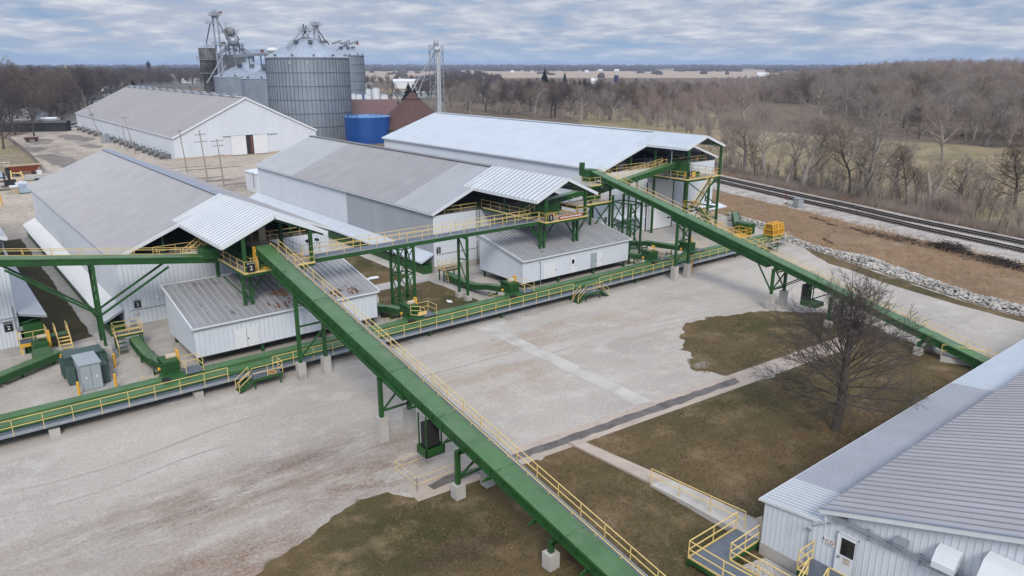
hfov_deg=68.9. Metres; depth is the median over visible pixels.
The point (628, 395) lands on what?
concrete apron
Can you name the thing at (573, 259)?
door
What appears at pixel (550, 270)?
double door
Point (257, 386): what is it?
concrete pad
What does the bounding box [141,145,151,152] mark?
aeration fan
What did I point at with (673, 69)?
farm field
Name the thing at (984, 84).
bare tree
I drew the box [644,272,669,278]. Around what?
concrete pad
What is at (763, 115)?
bare tree
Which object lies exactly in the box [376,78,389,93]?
bare tree
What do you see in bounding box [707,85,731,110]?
bare tree
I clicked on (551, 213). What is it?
transfer platform
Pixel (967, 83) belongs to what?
bare tree
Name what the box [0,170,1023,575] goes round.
gravel yard
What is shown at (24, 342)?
loading platform
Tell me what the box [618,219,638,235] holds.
electrical cabinet
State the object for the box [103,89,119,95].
house
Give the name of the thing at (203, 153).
utility pole
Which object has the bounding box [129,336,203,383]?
feeder conveyor
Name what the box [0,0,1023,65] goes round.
sky
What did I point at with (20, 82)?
bare tree
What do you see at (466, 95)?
bare tree
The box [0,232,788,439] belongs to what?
ground conveyor
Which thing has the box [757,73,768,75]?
farm building
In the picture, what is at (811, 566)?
railing
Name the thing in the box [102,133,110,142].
transformer cabinet
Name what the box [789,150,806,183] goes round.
bare tree
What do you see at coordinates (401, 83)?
barn
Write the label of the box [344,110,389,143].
water tank
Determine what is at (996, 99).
bare tree
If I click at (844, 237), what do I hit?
dry brush ground
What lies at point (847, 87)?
bare tree
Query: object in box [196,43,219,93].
tower dryer
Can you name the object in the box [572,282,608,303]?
access stairs
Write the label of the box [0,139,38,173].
paddock
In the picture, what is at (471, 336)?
wheel lane
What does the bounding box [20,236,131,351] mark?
concrete path
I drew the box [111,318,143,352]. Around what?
service platform
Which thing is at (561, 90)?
bare tree
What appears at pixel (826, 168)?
bare tree
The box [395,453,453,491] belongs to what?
barrier rail
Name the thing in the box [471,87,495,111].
bare tree
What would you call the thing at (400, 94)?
house
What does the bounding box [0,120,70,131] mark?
long shed
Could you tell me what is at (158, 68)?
bare tree
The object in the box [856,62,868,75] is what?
bare tree
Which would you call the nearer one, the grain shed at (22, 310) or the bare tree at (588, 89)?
the grain shed at (22, 310)
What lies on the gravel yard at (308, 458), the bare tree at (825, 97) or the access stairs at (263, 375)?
the access stairs at (263, 375)
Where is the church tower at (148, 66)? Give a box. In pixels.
[146,61,150,72]
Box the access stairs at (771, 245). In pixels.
[760,236,779,251]
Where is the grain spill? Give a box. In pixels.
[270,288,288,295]
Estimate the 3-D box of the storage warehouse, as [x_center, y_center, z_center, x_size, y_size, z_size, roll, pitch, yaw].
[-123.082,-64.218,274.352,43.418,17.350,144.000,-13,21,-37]
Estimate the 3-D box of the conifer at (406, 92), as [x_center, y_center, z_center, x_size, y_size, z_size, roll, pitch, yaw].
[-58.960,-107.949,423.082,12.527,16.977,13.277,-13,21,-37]
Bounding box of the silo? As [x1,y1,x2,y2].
[614,74,618,81]
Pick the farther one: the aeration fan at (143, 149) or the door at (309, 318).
the aeration fan at (143, 149)
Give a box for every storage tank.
[356,94,362,98]
[364,94,370,98]
[365,88,371,98]
[372,88,379,98]
[380,94,387,98]
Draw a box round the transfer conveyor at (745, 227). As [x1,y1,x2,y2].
[725,211,754,237]
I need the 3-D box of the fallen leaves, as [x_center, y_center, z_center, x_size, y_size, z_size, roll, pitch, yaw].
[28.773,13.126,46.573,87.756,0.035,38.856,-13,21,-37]
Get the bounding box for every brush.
[434,109,1023,238]
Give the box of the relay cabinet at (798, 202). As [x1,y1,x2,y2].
[793,197,804,207]
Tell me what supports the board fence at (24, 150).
on the dirt yard at (17, 211)
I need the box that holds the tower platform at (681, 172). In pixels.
[648,146,723,239]
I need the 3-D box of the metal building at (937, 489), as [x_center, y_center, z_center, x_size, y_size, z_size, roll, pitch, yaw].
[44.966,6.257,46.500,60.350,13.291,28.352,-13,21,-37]
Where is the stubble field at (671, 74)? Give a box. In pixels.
[447,70,777,77]
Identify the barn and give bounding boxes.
[393,79,415,88]
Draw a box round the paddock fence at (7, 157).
[0,153,29,167]
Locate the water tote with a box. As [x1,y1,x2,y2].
[18,183,30,193]
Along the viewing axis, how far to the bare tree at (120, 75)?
834.11 m
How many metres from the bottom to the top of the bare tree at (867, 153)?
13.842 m
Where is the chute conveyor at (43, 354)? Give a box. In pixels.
[0,330,62,383]
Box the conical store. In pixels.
[387,92,434,132]
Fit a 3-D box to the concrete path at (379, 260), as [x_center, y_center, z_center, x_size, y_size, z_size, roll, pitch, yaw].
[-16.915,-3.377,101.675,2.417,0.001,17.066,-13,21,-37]
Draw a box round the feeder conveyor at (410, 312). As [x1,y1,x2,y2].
[377,297,436,323]
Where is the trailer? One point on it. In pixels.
(35, 178)
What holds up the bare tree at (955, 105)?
on the pasture
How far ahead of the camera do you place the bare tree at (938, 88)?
329.62 m
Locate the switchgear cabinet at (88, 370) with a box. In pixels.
[66,351,114,396]
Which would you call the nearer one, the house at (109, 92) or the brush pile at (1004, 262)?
the brush pile at (1004, 262)
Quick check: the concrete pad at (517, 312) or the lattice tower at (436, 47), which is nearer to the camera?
the concrete pad at (517, 312)
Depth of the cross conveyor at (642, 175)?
110.88 m
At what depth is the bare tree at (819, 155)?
163.53 m
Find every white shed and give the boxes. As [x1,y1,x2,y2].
[40,117,59,119]
[244,168,259,192]
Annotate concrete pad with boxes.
[80,378,113,394]
[158,392,193,405]
[249,384,262,389]
[403,333,431,343]
[499,305,542,319]
[630,224,699,250]
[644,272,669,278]
[742,558,796,575]
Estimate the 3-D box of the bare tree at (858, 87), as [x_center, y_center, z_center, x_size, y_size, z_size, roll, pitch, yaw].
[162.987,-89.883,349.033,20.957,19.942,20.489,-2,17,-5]
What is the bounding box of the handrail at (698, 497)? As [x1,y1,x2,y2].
[650,468,745,527]
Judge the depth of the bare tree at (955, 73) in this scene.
380.00 m
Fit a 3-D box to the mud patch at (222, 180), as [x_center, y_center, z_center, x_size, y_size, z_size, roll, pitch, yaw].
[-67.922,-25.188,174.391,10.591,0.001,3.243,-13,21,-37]
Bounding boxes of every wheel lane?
[0,355,356,463]
[392,267,783,359]
[412,292,758,375]
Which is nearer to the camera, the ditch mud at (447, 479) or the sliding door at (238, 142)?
the ditch mud at (447, 479)
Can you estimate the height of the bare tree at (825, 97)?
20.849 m
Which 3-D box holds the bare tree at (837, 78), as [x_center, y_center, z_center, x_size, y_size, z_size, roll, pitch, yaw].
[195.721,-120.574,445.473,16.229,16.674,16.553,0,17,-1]
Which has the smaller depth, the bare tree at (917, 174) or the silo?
the bare tree at (917, 174)
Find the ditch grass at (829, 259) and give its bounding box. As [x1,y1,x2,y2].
[807,249,1023,321]
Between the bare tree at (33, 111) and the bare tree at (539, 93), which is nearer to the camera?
the bare tree at (33, 111)
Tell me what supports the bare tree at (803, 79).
on the wooded hill
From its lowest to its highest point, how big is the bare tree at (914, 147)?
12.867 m
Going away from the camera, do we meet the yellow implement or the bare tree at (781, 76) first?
the yellow implement
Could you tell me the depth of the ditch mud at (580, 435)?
56.96 m
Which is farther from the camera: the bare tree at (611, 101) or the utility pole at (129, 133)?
the bare tree at (611, 101)
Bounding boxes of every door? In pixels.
[231,135,246,154]
[235,326,258,348]
[253,134,268,153]
[305,313,315,332]
[543,263,556,278]
[570,257,575,272]
[591,252,596,267]
[596,251,601,266]
[646,180,672,230]
[833,530,859,575]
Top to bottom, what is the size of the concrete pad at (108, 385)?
0.120 m
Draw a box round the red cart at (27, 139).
[24,137,38,141]
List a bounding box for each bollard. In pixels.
[76,381,80,395]
[112,353,116,366]
[113,374,117,386]
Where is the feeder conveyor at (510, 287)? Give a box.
[445,272,533,299]
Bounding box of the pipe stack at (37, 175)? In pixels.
[24,173,49,177]
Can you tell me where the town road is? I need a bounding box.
[65,114,76,127]
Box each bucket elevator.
[205,10,228,82]
[218,23,250,69]
[309,21,328,44]
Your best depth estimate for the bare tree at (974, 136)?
259.45 m
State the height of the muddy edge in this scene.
0.001 m
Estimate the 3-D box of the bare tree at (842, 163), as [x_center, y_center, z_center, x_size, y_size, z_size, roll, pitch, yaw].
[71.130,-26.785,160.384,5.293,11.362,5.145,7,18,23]
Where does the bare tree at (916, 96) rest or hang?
on the wooded hill
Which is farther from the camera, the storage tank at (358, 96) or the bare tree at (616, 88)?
the bare tree at (616, 88)
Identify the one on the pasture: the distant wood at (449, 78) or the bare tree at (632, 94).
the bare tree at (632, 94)
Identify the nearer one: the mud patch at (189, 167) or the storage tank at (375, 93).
the mud patch at (189, 167)
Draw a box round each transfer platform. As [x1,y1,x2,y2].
[183,222,318,305]
[481,190,587,248]
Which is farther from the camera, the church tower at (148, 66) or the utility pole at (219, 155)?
the church tower at (148, 66)
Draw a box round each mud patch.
[25,147,46,151]
[26,139,54,143]
[34,154,61,160]
[45,157,78,165]
[59,135,82,137]
[59,162,74,167]
[64,136,94,140]
[79,144,101,147]
[168,165,211,168]
[182,166,238,170]
[205,178,243,181]
[219,182,245,185]
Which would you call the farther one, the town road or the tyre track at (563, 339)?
the town road
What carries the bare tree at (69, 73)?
on the ground at (480, 109)
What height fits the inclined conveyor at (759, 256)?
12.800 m
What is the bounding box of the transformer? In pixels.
[59,344,110,385]
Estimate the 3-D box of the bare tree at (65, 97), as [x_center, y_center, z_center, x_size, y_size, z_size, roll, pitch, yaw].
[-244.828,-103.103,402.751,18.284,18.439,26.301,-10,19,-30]
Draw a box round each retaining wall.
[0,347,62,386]
[940,344,999,366]
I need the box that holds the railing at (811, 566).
[796,540,845,575]
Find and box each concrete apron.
[459,314,508,332]
[493,333,650,405]
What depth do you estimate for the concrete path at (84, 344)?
71.94 m
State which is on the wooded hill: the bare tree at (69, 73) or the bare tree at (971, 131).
the bare tree at (971, 131)
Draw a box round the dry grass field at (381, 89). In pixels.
[379,88,434,92]
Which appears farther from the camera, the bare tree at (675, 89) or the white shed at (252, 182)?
the bare tree at (675, 89)
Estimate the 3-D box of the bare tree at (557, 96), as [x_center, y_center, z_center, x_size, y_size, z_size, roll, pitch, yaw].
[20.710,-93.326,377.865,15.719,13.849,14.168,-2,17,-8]
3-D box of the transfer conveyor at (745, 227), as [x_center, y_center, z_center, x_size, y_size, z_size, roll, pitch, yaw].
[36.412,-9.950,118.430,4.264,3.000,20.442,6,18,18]
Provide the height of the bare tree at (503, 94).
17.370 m
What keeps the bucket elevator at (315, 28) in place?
on the grain bin at (308, 80)
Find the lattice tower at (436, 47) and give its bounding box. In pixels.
[412,40,444,112]
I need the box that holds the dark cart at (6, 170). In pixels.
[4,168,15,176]
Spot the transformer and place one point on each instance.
(67, 366)
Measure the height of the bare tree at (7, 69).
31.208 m
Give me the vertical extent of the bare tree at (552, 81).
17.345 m
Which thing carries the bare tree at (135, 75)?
on the ground at (480, 109)
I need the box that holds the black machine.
[1,171,15,187]
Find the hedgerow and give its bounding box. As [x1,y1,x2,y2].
[369,69,828,77]
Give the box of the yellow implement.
[10,170,23,178]
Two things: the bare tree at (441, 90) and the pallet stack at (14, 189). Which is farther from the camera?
the bare tree at (441, 90)
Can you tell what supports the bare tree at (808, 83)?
on the wooded hill
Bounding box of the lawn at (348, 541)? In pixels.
[255,311,974,575]
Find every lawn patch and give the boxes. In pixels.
[344,255,404,284]
[377,281,478,317]
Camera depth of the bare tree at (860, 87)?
364.23 m
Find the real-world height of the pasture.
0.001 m
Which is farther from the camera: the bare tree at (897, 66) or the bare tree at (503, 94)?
the bare tree at (897, 66)
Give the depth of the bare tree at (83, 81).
417.90 m
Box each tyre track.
[0,409,277,495]
[0,442,237,517]
[423,307,722,376]
[435,299,776,387]
[760,281,799,310]
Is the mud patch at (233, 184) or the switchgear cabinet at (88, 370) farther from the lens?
the mud patch at (233, 184)
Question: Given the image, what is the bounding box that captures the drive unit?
[763,221,783,236]
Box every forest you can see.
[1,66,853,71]
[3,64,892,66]
[8,64,872,68]
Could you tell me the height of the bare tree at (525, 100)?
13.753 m
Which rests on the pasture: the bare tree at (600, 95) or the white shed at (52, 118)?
the bare tree at (600, 95)
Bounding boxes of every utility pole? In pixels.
[86,107,102,143]
[119,116,135,154]
[179,130,187,172]
[195,130,208,180]
[210,139,224,186]
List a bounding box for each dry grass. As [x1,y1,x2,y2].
[714,167,1023,238]
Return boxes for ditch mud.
[428,467,481,488]
[477,378,739,474]
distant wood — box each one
[0,66,202,87]
[14,67,197,70]
[365,74,428,84]
[414,71,718,105]
[440,69,485,77]
[635,80,822,123]
[686,75,780,88]
[759,65,1023,148]
[765,55,1023,121]
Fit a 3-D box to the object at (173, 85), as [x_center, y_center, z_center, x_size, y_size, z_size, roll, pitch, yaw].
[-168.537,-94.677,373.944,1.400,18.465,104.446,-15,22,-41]
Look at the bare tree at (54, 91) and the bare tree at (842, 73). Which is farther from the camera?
the bare tree at (842, 73)
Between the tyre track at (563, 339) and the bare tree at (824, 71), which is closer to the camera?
the tyre track at (563, 339)
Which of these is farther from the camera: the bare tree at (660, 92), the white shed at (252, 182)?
the bare tree at (660, 92)
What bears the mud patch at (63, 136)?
on the dirt yard at (17, 211)
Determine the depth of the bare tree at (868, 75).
375.33 m
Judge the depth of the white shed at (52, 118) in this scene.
311.42 m
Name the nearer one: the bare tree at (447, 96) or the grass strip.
the grass strip
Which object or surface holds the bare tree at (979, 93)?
on the wooded hill
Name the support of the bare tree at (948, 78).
on the wooded hill
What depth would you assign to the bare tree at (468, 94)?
445.68 m
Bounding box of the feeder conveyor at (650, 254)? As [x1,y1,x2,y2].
[624,245,669,266]
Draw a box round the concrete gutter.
[404,338,854,501]
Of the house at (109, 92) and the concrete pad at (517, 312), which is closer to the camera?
the concrete pad at (517, 312)
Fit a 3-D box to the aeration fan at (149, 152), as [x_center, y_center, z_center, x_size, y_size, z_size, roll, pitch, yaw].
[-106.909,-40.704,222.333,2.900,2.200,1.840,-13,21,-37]
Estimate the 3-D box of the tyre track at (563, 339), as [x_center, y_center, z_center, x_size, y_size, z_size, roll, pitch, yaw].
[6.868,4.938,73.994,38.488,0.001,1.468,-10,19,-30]
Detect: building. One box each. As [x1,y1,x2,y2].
[416,91,439,97]
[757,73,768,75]
[758,339,1023,575]
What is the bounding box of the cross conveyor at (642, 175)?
[599,150,677,240]
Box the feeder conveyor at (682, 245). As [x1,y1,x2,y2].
[631,237,706,256]
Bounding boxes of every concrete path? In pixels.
[2,340,95,370]
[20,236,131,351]
[131,327,172,342]
[360,254,427,276]
[375,275,429,289]
[434,264,481,276]
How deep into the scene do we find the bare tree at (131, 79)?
581.65 m
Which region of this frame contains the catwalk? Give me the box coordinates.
[302,210,538,305]
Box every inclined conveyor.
[255,239,665,575]
[579,162,997,369]
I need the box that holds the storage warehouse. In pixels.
[75,85,316,159]
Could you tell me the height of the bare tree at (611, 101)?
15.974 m
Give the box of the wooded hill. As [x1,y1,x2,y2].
[693,74,1023,147]
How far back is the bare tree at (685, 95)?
417.38 m
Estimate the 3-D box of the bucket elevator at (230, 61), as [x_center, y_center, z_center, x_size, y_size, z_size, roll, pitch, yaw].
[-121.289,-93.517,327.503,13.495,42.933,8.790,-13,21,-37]
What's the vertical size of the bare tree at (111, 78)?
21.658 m
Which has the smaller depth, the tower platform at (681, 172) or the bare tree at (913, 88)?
the tower platform at (681, 172)
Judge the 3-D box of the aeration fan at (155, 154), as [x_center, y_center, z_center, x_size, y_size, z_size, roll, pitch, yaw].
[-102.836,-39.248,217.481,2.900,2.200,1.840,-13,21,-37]
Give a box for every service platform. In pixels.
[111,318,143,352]
[437,257,456,283]
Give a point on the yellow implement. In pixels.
(17, 173)
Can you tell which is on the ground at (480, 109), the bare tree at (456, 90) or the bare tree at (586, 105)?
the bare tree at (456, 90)
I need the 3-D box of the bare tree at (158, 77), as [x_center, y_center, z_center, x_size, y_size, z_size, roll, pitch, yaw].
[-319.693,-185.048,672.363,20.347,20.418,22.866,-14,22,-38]
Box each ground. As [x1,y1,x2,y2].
[0,65,1023,317]
[711,190,1023,304]
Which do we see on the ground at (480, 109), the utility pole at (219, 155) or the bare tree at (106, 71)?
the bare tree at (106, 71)
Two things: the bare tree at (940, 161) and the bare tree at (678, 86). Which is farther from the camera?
the bare tree at (678, 86)
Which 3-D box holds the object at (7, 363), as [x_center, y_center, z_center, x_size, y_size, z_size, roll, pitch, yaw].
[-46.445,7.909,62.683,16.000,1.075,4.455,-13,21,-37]
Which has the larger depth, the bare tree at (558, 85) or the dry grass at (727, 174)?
the bare tree at (558, 85)
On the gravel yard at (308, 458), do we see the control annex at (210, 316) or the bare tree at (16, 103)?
the control annex at (210, 316)
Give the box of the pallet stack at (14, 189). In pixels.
[9,185,18,193]
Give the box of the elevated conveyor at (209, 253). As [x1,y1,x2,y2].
[0,238,219,361]
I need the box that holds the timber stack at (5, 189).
[0,187,10,190]
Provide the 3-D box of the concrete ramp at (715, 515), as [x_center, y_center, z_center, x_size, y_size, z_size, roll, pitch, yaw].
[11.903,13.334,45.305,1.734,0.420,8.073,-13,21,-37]
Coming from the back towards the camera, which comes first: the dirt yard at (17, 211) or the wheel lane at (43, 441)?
the dirt yard at (17, 211)
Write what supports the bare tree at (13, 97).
on the ground at (480, 109)
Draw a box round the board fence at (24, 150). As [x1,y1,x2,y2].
[4,133,43,171]
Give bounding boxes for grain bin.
[213,59,264,96]
[217,46,254,73]
[240,67,268,106]
[264,24,351,138]
[332,40,365,93]
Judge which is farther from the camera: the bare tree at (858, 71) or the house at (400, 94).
the house at (400, 94)
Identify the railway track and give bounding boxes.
[713,179,1023,252]
[716,176,1023,244]
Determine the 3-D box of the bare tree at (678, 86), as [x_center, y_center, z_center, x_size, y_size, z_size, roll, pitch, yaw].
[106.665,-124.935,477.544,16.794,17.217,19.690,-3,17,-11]
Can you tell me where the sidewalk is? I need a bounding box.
[569,439,761,538]
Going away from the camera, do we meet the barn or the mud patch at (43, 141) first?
the mud patch at (43, 141)
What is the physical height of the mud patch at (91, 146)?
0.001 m
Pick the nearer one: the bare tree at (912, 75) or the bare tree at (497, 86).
the bare tree at (912, 75)
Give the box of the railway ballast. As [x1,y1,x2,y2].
[713,174,1023,262]
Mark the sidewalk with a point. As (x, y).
(634, 470)
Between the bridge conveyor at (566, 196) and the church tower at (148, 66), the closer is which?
the bridge conveyor at (566, 196)
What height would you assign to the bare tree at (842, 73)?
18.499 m
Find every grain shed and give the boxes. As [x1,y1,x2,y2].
[0,228,46,358]
[22,149,331,336]
[249,135,597,274]
[381,112,726,232]
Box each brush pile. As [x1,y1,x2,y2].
[849,228,919,245]
[885,233,936,247]
[911,239,987,256]
[958,253,1023,271]
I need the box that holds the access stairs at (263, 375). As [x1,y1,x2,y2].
[235,357,282,393]
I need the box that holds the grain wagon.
[5,163,40,176]
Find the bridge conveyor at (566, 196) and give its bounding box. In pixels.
[548,191,588,201]
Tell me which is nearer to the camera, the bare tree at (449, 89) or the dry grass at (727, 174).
the dry grass at (727, 174)
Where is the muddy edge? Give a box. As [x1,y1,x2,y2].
[263,310,933,568]
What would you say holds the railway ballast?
on the ground at (480, 109)
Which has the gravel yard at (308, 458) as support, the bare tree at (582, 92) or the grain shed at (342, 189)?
the grain shed at (342, 189)
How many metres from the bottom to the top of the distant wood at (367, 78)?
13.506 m
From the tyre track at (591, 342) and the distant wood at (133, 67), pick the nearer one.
the tyre track at (591, 342)
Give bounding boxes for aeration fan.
[93,131,101,136]
[112,138,122,142]
[128,141,137,148]
[134,143,145,150]
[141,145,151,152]
[147,147,158,155]
[153,149,164,157]
[159,151,170,159]
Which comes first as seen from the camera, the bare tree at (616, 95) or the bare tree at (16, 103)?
the bare tree at (16, 103)
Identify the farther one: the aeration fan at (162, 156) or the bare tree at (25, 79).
the bare tree at (25, 79)
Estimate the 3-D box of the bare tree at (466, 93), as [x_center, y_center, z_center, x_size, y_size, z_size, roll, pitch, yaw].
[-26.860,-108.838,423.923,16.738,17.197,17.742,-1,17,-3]
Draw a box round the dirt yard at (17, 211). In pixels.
[0,127,276,240]
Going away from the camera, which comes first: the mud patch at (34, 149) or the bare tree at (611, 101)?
the mud patch at (34, 149)
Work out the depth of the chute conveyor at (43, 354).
66.27 m
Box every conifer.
[401,82,410,100]
[541,67,548,95]
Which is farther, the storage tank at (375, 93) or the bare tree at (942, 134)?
the storage tank at (375, 93)
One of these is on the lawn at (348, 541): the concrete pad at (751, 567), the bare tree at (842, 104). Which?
the concrete pad at (751, 567)
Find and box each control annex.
[156,258,379,365]
[476,216,631,287]
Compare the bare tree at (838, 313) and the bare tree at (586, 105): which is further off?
the bare tree at (586, 105)
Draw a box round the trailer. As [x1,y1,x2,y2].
[16,176,45,180]
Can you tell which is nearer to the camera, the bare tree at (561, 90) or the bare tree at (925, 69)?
the bare tree at (925, 69)
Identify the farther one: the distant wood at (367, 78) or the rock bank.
the distant wood at (367, 78)
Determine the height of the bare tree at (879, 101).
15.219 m
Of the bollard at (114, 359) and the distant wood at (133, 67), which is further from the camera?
the distant wood at (133, 67)
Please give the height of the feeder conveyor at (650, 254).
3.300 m
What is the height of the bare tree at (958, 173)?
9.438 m
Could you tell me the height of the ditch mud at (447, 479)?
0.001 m
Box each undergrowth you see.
[494,96,716,136]
[707,148,1023,227]
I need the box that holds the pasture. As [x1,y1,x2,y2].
[560,104,1023,228]
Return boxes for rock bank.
[727,212,1023,316]
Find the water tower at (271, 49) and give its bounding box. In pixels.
[266,45,277,52]
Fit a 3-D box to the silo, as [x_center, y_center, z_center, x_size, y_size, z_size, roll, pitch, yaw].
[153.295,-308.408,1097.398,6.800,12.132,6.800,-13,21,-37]
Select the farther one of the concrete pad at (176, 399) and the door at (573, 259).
the door at (573, 259)
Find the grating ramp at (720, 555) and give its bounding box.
[686,512,789,575]
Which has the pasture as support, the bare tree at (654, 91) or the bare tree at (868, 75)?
the bare tree at (654, 91)
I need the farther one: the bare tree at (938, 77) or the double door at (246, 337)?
the bare tree at (938, 77)
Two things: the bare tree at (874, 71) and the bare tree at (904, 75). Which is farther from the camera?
the bare tree at (874, 71)
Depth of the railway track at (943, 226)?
132.42 m
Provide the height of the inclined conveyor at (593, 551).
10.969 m
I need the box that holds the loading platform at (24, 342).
[15,321,73,354]
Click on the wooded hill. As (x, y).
(785, 116)
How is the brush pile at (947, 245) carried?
on the dry brush ground at (844, 237)
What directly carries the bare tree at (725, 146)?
on the ground at (480, 109)
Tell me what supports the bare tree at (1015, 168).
on the pasture
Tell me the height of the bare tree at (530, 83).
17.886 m
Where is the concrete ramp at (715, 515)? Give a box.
[650,480,760,540]
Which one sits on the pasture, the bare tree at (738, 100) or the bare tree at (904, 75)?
the bare tree at (738, 100)
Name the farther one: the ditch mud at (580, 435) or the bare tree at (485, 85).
the bare tree at (485, 85)
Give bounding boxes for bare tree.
[0,55,20,76]
[0,70,57,101]
[0,71,19,103]
[0,77,43,119]
[0,84,26,119]
[0,90,37,134]
[0,109,24,148]
[1,86,27,120]
[3,69,52,107]
[5,78,62,119]
[13,98,49,135]
[21,74,64,105]
[22,73,74,116]
[24,71,90,119]
[27,69,44,80]
[27,71,63,111]
[34,69,75,116]
[36,68,74,94]
[41,78,82,119]
[48,81,77,113]
[59,70,107,109]
[61,69,93,109]
[64,65,99,91]
[73,68,116,99]
[74,78,96,105]
[81,67,121,94]
[95,65,110,90]
[96,71,129,93]
[112,70,129,83]
[119,65,140,81]
[122,74,140,85]
[129,73,144,84]
[146,72,165,84]
[148,65,165,74]
[366,81,377,90]
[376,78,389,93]
[385,81,395,98]
[392,86,404,98]
[431,83,451,98]
[431,86,459,110]
[444,81,455,105]
[446,81,471,107]
[450,81,482,108]
[453,81,475,110]
[453,83,482,114]
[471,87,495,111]
[476,82,489,103]
[482,79,499,97]
[484,82,525,114]
[484,84,515,107]
[485,80,516,104]
[488,85,514,113]
[500,77,516,96]
[504,89,534,113]
[518,80,540,98]
[519,88,538,116]
[520,78,542,105]
[525,82,550,112]
[536,90,563,118]
[536,92,565,116]
[542,83,556,100]
[547,77,558,90]
[549,82,573,101]
[553,80,564,94]
[556,83,569,99]
[559,80,576,100]
[559,90,584,113]
[562,84,600,119]
[570,82,597,104]
[578,81,598,101]
[583,82,608,108]
[590,86,610,107]
[592,80,606,105]
[595,85,622,108]
[595,87,628,119]
[596,87,634,121]
[618,83,639,103]
[625,78,642,90]
[625,84,639,107]
[627,91,645,111]
[638,82,667,100]
[638,84,671,109]
[643,82,670,101]
[663,83,684,96]
[665,89,684,112]
[669,81,691,93]
[670,89,693,103]
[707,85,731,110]
[710,114,779,170]
[712,115,748,162]
[719,131,734,166]
[722,84,761,122]
[737,100,789,178]
[744,139,765,172]
[746,258,936,431]
[760,75,780,99]
[761,73,782,98]
[769,107,859,189]
[770,71,792,100]
[770,137,789,174]
[771,108,834,183]
[780,70,812,102]
[784,71,811,101]
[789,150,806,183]
[796,79,847,122]
[798,73,823,102]
[807,136,829,178]
[811,72,842,98]
[814,142,832,188]
[815,115,885,193]
[816,72,838,98]
[820,155,834,179]
[821,68,832,92]
[824,80,851,109]
[825,98,933,199]
[828,66,848,77]
[828,73,850,92]
[828,79,856,111]
[831,72,863,115]
[832,137,854,187]
[839,74,888,116]
[841,70,890,109]
[842,66,856,76]
[848,66,869,96]
[849,76,881,112]
[850,130,882,197]
[852,82,889,103]
[854,91,896,124]
[854,136,887,181]
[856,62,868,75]
[862,73,898,114]
[863,65,882,77]
[865,78,905,116]
[865,135,933,199]
[872,64,892,84]
[874,79,933,119]
[875,160,890,197]
[881,146,908,202]
[885,139,921,200]
[889,60,904,73]
[889,66,923,86]
[890,80,929,127]
[891,65,925,85]
[898,104,941,138]
[899,161,926,204]
[900,62,928,82]
[903,68,922,87]
[905,63,936,77]
[909,85,924,115]
[911,101,970,160]
[912,72,937,111]
[912,85,964,134]
[912,150,1002,202]
[916,66,978,108]
[916,150,954,206]
[920,155,953,190]
[922,69,950,106]
[923,74,968,114]
[930,93,972,136]
[932,66,975,87]
[944,163,978,201]
[950,85,994,136]
[951,96,995,134]
[959,76,978,92]
[959,99,996,140]
[960,73,1004,93]
[960,165,999,216]
[966,160,994,210]
[967,75,1007,108]
[971,84,1023,144]
[972,143,1023,209]
[975,85,1023,134]
[978,82,1023,142]
[983,83,1023,136]
[983,181,1007,222]
[988,93,1023,139]
[988,185,1017,230]
[1006,190,1023,234]
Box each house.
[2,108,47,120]
[84,94,102,106]
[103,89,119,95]
[351,99,398,114]
[392,91,404,96]
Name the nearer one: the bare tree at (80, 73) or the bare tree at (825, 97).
the bare tree at (825, 97)
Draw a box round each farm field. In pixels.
[366,71,434,80]
[501,72,594,74]
[655,69,759,69]
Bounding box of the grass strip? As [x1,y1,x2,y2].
[3,239,92,346]
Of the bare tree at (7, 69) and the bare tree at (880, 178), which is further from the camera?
the bare tree at (7, 69)
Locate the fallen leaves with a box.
[341,335,996,575]
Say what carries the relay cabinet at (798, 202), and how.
on the railway ballast
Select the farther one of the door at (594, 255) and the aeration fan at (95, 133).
the aeration fan at (95, 133)
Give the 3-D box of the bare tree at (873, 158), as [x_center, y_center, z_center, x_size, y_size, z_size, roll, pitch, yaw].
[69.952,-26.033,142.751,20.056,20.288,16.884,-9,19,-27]

